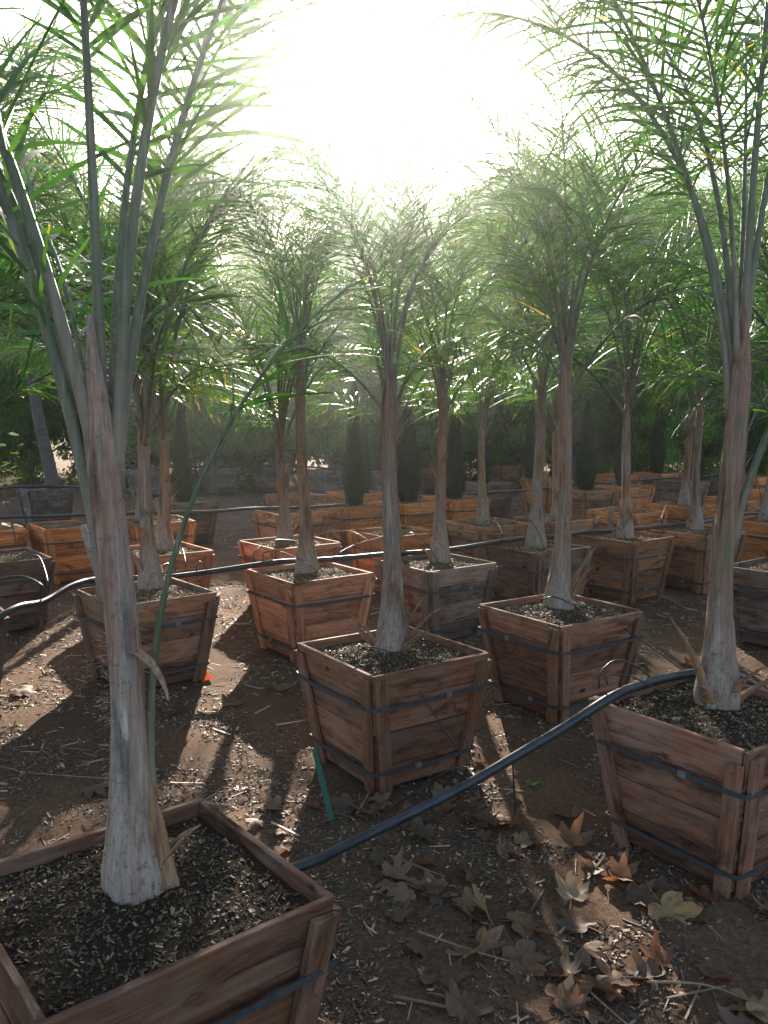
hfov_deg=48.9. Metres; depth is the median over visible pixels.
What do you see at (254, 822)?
sycamore leaf
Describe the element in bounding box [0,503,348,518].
irrigation pipe
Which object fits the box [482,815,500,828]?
sycamore leaf
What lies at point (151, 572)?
palm tree
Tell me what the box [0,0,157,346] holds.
palm tree
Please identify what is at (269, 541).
drip tube
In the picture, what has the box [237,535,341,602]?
planter box
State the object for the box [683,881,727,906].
sycamore leaf
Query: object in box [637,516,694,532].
drip tube
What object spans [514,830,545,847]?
sycamore leaf
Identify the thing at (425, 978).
sycamore leaf
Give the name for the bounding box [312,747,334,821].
plastic stake
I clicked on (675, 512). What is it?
planter box
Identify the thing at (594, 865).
sycamore leaf
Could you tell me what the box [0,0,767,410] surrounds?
sky
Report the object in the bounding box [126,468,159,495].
planter box
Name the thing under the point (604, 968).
sycamore leaf
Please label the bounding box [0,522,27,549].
planter box
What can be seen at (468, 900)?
sycamore leaf
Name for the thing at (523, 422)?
bush
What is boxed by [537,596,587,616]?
drip tube
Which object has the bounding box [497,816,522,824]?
sycamore leaf
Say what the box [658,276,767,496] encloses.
palm tree
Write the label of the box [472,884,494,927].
sycamore leaf
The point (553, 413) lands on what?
palm tree
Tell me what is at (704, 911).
sycamore leaf
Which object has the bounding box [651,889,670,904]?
sycamore leaf
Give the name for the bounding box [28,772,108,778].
twig
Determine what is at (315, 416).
background tree
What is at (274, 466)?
irrigation pipe
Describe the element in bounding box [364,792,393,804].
sycamore leaf
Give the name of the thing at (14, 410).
background tree
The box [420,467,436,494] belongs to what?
planter box
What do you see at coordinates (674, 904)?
sycamore leaf
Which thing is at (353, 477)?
cypress tree
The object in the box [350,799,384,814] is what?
sycamore leaf
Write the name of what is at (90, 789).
sycamore leaf
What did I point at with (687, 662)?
sycamore leaf
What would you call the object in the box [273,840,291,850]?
sycamore leaf
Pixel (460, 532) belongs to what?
planter box
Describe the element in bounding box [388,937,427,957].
sycamore leaf
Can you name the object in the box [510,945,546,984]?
sycamore leaf
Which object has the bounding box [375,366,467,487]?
bush
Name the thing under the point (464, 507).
planter box
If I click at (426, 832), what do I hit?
sycamore leaf
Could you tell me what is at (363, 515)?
planter box
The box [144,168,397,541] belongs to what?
palm tree
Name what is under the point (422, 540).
drip tube
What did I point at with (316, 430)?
background tree
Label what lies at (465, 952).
sycamore leaf
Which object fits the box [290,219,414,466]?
background tree
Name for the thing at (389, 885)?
sycamore leaf
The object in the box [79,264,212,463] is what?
background tree
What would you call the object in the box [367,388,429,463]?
shrub
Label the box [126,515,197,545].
planter box
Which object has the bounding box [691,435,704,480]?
cypress tree
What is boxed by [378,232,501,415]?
background tree
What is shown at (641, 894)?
sycamore leaf
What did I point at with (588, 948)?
sycamore leaf
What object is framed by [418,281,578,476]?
background tree
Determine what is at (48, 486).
irrigation pipe
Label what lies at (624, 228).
background tree
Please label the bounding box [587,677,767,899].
planter box
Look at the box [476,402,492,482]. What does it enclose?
cypress tree
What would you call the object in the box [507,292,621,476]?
background tree
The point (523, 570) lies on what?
planter box
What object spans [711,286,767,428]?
background tree
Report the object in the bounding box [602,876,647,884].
sycamore leaf
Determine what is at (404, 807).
sycamore leaf
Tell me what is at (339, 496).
planter box
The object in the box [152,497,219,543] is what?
planter box
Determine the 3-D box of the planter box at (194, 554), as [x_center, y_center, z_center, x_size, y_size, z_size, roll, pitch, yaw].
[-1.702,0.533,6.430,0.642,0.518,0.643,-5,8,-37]
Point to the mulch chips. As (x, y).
(408, 851)
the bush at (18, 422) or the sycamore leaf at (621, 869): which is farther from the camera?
the bush at (18, 422)
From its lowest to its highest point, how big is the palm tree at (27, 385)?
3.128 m
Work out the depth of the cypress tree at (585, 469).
11.69 m
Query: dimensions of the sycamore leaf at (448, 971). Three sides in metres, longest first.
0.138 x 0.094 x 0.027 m
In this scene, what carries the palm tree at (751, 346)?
in the planter box at (754, 492)
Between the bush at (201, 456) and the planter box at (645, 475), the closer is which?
the planter box at (645, 475)
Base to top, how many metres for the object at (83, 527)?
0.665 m
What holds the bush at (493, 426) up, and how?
on the ground
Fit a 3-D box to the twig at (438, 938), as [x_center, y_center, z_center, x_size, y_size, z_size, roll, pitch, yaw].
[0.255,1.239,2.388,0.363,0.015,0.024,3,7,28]
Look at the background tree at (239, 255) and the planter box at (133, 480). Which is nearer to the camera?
the planter box at (133, 480)
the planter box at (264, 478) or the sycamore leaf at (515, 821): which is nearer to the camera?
the sycamore leaf at (515, 821)
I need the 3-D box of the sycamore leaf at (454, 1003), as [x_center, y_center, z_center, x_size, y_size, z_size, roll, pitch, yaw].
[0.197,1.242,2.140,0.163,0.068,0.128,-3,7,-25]
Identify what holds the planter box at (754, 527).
on the ground
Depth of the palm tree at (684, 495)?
9.79 m
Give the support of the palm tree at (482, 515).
on the planter box at (460, 532)
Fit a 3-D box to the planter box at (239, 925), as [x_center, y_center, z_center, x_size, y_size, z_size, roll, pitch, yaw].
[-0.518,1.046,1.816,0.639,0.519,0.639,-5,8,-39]
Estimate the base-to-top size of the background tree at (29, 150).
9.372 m
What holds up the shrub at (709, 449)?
in the planter box at (712, 487)
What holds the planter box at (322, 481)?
on the ground
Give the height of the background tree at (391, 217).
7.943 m
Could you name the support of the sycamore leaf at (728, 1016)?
on the ground
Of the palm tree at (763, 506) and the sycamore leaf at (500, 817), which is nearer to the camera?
the sycamore leaf at (500, 817)
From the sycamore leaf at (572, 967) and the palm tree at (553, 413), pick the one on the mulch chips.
the sycamore leaf at (572, 967)
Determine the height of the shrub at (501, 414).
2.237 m
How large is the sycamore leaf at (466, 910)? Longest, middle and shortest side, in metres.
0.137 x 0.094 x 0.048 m
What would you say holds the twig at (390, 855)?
on the ground
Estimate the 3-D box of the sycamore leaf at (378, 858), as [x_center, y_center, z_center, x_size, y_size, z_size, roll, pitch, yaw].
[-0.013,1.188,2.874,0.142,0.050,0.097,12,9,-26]
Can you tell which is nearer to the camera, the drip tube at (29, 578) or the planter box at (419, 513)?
the drip tube at (29, 578)
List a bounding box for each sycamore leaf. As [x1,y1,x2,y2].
[1,685,41,695]
[80,782,108,798]
[197,671,213,682]
[220,693,246,709]
[244,817,269,830]
[255,793,288,809]
[262,678,299,690]
[267,828,285,835]
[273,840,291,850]
[290,808,312,819]
[306,798,324,807]
[330,793,365,815]
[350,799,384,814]
[355,809,377,818]
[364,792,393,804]
[364,849,393,864]
[368,801,380,813]
[375,879,397,894]
[380,846,413,884]
[380,893,413,923]
[383,819,410,829]
[386,882,418,902]
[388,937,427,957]
[392,805,414,816]
[395,818,418,836]
[396,807,426,828]
[404,817,434,842]
[407,869,457,894]
[417,968,436,989]
[418,856,438,864]
[418,878,455,898]
[420,884,449,908]
[431,782,456,801]
[432,798,462,813]
[437,956,468,988]
[445,927,490,957]
[445,977,493,1023]
[449,887,484,912]
[457,903,489,922]
[458,856,473,883]
[458,998,481,1021]
[461,800,499,826]
[462,925,512,955]
[467,809,482,819]
[472,758,486,764]
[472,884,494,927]
[474,828,492,840]
[481,813,510,821]
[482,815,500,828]
[491,911,534,937]
[496,832,510,859]
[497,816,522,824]
[500,927,552,975]
[504,839,522,856]
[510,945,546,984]
[511,916,548,933]
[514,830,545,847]
[532,974,593,1013]
[544,942,582,981]
[548,803,581,816]
[555,870,589,909]
[555,907,600,932]
[559,812,594,851]
[564,983,587,1011]
[568,1008,606,1023]
[574,940,606,967]
[575,858,606,874]
[579,859,603,875]
[579,974,625,1001]
[589,970,646,1001]
[595,959,639,986]
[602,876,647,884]
[609,847,639,881]
[610,879,662,907]
[618,879,639,890]
[624,942,665,986]
[639,928,674,971]
[646,881,702,932]
[647,871,679,892]
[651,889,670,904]
[662,714,680,720]
[674,897,712,921]
[680,657,691,665]
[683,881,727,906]
[687,909,707,919]
[699,964,731,979]
[714,1002,755,1023]
[717,986,767,1022]
[725,988,767,1014]
[751,894,767,914]
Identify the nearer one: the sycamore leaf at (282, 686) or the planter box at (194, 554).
the sycamore leaf at (282, 686)
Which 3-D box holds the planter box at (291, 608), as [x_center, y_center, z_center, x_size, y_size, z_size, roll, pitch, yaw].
[-0.478,0.637,5.493,0.639,0.519,0.639,-5,8,-36]
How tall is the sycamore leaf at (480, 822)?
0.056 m
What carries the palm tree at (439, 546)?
in the planter box at (457, 590)
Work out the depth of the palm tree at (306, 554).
5.37 m
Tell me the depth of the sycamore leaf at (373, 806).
3.24 m
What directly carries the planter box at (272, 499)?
on the ground
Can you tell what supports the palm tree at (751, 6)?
in the planter box
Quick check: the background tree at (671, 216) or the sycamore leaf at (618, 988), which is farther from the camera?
the background tree at (671, 216)
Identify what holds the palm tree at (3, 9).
in the planter box
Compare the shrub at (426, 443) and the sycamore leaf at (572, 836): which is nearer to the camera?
the sycamore leaf at (572, 836)
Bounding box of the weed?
[520,778,543,787]
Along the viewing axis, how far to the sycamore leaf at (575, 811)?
3.21 m
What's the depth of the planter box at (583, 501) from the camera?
11.60 m
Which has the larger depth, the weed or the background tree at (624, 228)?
the background tree at (624, 228)
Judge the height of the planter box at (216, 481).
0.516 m
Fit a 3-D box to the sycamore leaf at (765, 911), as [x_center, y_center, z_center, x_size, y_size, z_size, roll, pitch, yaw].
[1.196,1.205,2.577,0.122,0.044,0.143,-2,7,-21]
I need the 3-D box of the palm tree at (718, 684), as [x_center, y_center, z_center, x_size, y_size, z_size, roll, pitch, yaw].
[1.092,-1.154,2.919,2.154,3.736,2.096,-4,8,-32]
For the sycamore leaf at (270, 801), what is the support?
on the ground
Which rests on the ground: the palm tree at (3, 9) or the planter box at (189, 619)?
the planter box at (189, 619)
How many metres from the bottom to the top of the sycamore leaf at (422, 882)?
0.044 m
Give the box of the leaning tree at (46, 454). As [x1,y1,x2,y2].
[0,218,109,489]
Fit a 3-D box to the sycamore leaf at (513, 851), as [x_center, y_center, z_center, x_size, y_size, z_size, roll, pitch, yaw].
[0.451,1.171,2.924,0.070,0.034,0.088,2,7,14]
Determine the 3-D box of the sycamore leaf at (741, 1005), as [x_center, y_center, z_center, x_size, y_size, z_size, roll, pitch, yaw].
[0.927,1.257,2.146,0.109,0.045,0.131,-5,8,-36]
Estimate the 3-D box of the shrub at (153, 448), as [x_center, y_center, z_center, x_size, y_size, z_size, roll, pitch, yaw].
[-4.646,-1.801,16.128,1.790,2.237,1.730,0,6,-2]
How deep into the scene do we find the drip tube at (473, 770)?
3.47 m
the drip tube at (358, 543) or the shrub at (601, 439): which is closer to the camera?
the drip tube at (358, 543)
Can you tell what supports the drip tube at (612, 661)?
on the planter box at (688, 791)
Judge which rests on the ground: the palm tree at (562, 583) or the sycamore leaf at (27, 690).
the sycamore leaf at (27, 690)
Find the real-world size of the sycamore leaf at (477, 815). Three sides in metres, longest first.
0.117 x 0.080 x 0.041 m
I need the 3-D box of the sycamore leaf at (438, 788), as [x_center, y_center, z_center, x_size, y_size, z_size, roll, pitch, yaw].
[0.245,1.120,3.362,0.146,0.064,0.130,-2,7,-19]
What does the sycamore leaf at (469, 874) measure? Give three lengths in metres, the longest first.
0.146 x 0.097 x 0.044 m
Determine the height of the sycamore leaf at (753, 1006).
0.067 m
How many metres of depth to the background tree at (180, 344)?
18.09 m
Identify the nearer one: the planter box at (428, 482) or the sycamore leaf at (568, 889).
the sycamore leaf at (568, 889)
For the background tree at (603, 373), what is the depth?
17.91 m
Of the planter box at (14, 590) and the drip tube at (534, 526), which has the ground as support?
the planter box at (14, 590)
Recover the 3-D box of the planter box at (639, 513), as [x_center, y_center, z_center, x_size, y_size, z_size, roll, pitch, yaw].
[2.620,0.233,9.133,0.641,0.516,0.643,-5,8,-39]
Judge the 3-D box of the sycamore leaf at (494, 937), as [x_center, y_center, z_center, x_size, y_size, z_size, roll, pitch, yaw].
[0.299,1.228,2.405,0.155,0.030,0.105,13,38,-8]
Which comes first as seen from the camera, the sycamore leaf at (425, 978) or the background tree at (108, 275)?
the sycamore leaf at (425, 978)
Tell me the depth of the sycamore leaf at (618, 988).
2.23 m
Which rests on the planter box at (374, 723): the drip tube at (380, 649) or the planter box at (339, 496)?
the drip tube at (380, 649)
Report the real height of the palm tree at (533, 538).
3.103 m
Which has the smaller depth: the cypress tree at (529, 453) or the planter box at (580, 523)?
the planter box at (580, 523)
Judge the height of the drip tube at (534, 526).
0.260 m
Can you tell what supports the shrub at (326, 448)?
in the planter box at (322, 481)
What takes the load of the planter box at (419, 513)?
on the ground
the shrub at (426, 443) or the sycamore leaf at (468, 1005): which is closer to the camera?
the sycamore leaf at (468, 1005)
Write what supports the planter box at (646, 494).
on the ground
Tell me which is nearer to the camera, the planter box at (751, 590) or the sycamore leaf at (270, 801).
the sycamore leaf at (270, 801)
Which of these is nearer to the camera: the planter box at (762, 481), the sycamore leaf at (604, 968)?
the sycamore leaf at (604, 968)
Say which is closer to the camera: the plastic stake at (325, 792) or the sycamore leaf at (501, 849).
the sycamore leaf at (501, 849)
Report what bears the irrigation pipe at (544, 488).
on the planter box at (665, 489)
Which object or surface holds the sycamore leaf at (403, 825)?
on the ground
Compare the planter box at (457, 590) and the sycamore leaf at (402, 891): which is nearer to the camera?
the sycamore leaf at (402, 891)
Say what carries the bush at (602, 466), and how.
on the ground
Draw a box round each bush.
[0,361,77,489]
[54,397,158,490]
[150,364,234,490]
[192,359,309,489]
[317,366,420,490]
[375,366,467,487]
[420,370,520,480]
[472,349,581,486]
[572,377,652,473]
[632,365,720,480]
[691,363,767,475]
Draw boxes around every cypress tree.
[171,395,194,501]
[341,379,366,504]
[361,410,371,493]
[397,397,420,501]
[446,402,466,499]
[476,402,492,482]
[522,397,535,478]
[574,400,596,489]
[613,399,631,486]
[630,414,635,473]
[650,396,665,472]
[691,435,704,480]
[745,401,758,476]
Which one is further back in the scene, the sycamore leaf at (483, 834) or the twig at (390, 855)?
the sycamore leaf at (483, 834)
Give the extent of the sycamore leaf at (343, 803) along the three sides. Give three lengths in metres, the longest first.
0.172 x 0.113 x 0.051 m
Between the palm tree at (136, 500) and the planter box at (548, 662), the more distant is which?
the palm tree at (136, 500)
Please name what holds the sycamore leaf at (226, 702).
on the ground
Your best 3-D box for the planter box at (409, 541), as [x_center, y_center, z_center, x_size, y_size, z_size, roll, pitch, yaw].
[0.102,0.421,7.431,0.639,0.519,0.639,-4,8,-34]
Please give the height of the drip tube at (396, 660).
0.444 m
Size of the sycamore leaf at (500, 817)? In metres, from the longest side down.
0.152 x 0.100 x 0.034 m
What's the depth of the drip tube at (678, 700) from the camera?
3.00 m
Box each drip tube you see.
[0,575,44,597]
[30,554,48,593]
[178,548,185,571]
[253,539,297,561]
[262,550,320,574]
[314,530,371,552]
[339,536,381,554]
[353,646,414,663]
[394,658,467,765]
[395,766,467,811]
[400,532,439,565]
[421,639,474,771]
[512,764,515,813]
[514,516,544,548]
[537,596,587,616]
[574,603,681,669]
[593,516,626,540]
[598,659,649,688]
[605,674,682,706]
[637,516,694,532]
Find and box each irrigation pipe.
[0,485,173,496]
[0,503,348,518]
[0,512,758,620]
[170,465,380,470]
[291,668,765,870]
[417,474,719,497]
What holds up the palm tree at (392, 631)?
on the planter box at (374, 723)
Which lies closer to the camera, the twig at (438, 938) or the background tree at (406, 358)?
the twig at (438, 938)
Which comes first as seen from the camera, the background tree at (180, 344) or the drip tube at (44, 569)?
the drip tube at (44, 569)
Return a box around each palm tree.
[0,0,79,107]
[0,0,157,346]
[0,0,367,589]
[0,0,462,904]
[0,91,150,409]
[0,108,301,550]
[0,181,274,520]
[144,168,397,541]
[159,136,438,573]
[216,88,560,652]
[292,239,503,532]
[293,125,584,562]
[391,111,692,547]
[397,0,767,609]
[397,245,599,525]
[398,0,767,710]
[426,170,703,519]
[459,136,767,538]
[563,147,767,530]
[579,256,767,504]
[598,92,767,442]
[633,227,767,519]
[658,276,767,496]
[662,0,767,235]
[686,249,767,455]
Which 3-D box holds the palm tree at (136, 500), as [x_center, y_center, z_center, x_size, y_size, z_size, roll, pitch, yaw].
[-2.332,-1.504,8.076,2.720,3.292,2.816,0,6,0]
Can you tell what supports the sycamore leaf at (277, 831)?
on the ground
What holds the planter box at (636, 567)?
on the ground
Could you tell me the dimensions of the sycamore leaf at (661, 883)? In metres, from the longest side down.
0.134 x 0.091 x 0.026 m
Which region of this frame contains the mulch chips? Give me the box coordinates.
[0,497,767,1023]
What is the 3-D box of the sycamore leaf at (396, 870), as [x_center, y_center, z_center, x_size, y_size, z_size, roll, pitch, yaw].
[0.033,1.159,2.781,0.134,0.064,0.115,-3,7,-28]
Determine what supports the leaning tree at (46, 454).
in the planter box at (38, 501)
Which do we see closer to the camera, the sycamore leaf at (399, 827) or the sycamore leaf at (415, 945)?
the sycamore leaf at (415, 945)
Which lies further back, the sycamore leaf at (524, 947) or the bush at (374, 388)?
the bush at (374, 388)
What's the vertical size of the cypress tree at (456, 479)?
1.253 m
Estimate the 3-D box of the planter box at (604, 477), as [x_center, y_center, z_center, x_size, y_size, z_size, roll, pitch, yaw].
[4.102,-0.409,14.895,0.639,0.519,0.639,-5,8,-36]
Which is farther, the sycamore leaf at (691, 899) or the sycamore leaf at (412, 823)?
the sycamore leaf at (412, 823)
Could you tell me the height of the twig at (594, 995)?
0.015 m
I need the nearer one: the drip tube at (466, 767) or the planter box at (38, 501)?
the drip tube at (466, 767)
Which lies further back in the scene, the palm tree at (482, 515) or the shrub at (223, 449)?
the shrub at (223, 449)
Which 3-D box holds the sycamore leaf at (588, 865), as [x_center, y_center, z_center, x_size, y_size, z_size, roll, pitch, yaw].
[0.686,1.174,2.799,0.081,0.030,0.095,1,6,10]
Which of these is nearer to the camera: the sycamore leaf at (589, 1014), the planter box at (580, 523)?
the sycamore leaf at (589, 1014)
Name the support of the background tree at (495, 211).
on the ground
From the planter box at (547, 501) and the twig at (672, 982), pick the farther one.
the planter box at (547, 501)
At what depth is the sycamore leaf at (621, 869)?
2.77 m
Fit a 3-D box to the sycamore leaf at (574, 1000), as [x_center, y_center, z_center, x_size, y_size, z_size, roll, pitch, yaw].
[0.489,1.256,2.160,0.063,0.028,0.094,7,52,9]
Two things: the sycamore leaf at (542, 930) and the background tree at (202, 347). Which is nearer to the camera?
the sycamore leaf at (542, 930)
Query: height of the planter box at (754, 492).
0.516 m
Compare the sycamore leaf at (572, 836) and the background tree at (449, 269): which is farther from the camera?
the background tree at (449, 269)
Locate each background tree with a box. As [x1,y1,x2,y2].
[0,133,113,468]
[0,248,108,484]
[0,251,49,475]
[54,202,227,445]
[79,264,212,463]
[116,141,290,464]
[129,269,267,482]
[190,227,352,458]
[223,290,346,464]
[274,284,423,468]
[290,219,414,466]
[326,195,462,452]
[365,280,486,468]
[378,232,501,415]
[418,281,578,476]
[433,164,624,464]
[468,148,636,448]
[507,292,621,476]
[551,212,718,473]
[572,176,718,464]
[594,179,761,468]
[605,221,760,472]
[671,155,767,462]
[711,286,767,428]
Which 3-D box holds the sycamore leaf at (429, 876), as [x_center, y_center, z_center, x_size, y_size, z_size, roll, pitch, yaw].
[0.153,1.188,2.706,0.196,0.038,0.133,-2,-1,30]
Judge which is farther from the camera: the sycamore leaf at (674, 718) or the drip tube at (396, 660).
the drip tube at (396, 660)
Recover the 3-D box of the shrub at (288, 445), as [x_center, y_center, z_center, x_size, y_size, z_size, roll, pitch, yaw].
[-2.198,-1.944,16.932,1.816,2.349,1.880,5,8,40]
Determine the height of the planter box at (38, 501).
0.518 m
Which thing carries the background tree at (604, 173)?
on the ground
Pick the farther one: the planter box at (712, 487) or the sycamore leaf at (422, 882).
the planter box at (712, 487)
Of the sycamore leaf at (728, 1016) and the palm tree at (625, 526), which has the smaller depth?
the sycamore leaf at (728, 1016)
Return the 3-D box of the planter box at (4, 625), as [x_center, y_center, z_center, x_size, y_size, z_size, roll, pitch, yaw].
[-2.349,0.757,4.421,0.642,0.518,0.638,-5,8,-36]
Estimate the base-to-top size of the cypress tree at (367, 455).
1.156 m
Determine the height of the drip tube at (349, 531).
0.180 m
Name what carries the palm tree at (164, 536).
in the planter box at (194, 554)
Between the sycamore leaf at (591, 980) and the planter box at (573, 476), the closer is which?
the sycamore leaf at (591, 980)
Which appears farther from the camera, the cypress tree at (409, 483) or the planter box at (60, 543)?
the cypress tree at (409, 483)
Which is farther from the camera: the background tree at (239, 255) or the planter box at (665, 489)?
the background tree at (239, 255)
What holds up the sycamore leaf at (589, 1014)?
on the ground
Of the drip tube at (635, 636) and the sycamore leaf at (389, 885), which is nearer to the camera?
the sycamore leaf at (389, 885)
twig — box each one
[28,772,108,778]
[389,854,444,876]
[417,930,510,961]
[566,970,626,1023]
[646,980,725,991]
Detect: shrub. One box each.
[126,364,193,461]
[173,363,264,468]
[216,363,315,464]
[285,372,374,469]
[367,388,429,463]
[413,374,478,458]
[462,367,549,465]
[521,356,619,466]
[664,353,767,467]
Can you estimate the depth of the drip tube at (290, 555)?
5.55 m
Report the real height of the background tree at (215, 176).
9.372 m
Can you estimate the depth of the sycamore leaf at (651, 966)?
2.31 m
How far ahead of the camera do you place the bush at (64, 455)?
17.42 m
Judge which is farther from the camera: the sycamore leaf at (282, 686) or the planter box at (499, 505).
the planter box at (499, 505)
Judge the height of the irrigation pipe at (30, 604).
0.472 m
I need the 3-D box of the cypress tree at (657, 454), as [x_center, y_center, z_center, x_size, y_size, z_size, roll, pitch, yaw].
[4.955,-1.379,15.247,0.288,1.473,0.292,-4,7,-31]
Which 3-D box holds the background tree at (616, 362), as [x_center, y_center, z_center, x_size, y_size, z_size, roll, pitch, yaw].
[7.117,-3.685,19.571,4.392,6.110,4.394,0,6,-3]
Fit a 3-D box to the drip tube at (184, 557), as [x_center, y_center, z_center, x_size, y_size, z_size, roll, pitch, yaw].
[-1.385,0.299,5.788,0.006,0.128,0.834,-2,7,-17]
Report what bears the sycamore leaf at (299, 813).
on the ground
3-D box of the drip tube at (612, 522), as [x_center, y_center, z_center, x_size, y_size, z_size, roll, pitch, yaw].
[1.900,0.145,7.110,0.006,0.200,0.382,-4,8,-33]
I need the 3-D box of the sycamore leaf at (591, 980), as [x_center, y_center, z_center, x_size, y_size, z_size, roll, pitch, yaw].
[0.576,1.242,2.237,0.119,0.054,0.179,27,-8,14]
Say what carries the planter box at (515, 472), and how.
on the ground
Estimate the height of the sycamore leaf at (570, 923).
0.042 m
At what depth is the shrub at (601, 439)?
17.14 m
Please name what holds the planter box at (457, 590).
on the ground
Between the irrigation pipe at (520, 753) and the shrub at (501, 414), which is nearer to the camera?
the irrigation pipe at (520, 753)
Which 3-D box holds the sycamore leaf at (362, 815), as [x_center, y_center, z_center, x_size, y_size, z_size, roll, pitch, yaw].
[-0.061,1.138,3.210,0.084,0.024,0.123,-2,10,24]
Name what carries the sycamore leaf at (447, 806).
on the ground
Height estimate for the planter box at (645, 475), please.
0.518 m
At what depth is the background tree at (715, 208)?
22.37 m
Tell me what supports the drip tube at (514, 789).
hanging from the irrigation pipe at (520, 753)
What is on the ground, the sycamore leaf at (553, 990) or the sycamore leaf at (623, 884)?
the sycamore leaf at (553, 990)
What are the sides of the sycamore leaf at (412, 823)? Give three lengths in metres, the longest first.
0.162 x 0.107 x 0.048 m
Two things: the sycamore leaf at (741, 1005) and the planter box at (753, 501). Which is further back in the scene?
the planter box at (753, 501)
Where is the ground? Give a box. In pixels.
[0,438,767,1023]
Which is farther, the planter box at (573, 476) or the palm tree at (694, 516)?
the planter box at (573, 476)
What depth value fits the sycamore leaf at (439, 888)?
2.65 m
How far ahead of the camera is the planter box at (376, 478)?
15.67 m
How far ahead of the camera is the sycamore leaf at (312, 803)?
3.29 m
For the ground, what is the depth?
3.28 m
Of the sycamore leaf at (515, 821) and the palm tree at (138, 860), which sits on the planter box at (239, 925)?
the palm tree at (138, 860)
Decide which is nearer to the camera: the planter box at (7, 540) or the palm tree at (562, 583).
the palm tree at (562, 583)
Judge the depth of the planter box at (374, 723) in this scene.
3.49 m
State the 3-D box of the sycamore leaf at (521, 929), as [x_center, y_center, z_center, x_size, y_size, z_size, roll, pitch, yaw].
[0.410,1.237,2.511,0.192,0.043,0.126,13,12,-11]
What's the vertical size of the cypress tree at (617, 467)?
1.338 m
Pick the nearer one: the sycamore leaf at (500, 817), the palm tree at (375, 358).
the sycamore leaf at (500, 817)
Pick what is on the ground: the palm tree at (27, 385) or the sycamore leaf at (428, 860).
the sycamore leaf at (428, 860)
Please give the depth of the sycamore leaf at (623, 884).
2.71 m
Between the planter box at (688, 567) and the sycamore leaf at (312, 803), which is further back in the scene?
the planter box at (688, 567)
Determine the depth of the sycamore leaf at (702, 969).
2.28 m
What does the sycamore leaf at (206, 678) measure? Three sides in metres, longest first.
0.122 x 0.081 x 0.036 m
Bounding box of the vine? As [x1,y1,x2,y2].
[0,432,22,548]
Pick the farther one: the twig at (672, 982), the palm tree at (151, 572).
the palm tree at (151, 572)
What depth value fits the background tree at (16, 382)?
17.03 m
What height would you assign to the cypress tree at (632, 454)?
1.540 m
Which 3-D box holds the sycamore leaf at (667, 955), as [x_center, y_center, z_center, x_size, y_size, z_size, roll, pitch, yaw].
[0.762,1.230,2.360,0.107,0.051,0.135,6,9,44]
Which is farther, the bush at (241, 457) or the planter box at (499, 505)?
the bush at (241, 457)
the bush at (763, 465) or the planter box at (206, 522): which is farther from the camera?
the bush at (763, 465)
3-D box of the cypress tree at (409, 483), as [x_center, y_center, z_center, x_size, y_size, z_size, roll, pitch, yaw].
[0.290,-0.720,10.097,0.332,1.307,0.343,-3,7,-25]
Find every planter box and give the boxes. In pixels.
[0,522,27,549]
[0,547,55,630]
[0,607,9,691]
[0,798,341,1023]
[16,488,74,524]
[26,519,94,583]
[72,577,219,688]
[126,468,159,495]
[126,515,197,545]
[130,542,214,588]
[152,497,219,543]
[199,467,240,494]
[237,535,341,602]
[245,561,375,662]
[251,467,291,492]
[252,508,330,538]
[265,492,329,506]
[294,626,490,794]
[308,469,343,493]
[314,501,382,551]
[325,490,381,501]
[347,525,432,591]
[371,471,398,496]
[372,498,434,529]
[374,554,498,639]
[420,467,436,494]
[422,495,489,519]
[446,517,528,559]
[464,481,514,515]
[477,594,645,723]
[480,540,592,601]
[490,464,522,489]
[513,513,599,543]
[520,477,573,511]
[571,531,675,603]
[572,467,577,486]
[572,487,616,516]
[586,506,668,532]
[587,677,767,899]
[594,473,641,486]
[595,484,655,507]
[633,472,681,501]
[643,501,715,525]
[646,525,746,593]
[652,479,708,502]
[690,466,719,492]
[704,496,762,515]
[733,557,767,645]
[740,515,767,561]
[749,489,764,496]
[751,475,766,489]
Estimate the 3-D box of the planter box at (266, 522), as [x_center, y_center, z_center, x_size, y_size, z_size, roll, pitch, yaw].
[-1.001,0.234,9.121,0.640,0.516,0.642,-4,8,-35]
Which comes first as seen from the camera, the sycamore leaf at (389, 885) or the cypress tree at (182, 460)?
the sycamore leaf at (389, 885)
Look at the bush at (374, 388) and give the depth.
17.23 m
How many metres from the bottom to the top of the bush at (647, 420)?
2.861 m
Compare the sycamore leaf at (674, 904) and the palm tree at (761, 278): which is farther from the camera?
the palm tree at (761, 278)
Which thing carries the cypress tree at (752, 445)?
on the planter box at (762, 481)

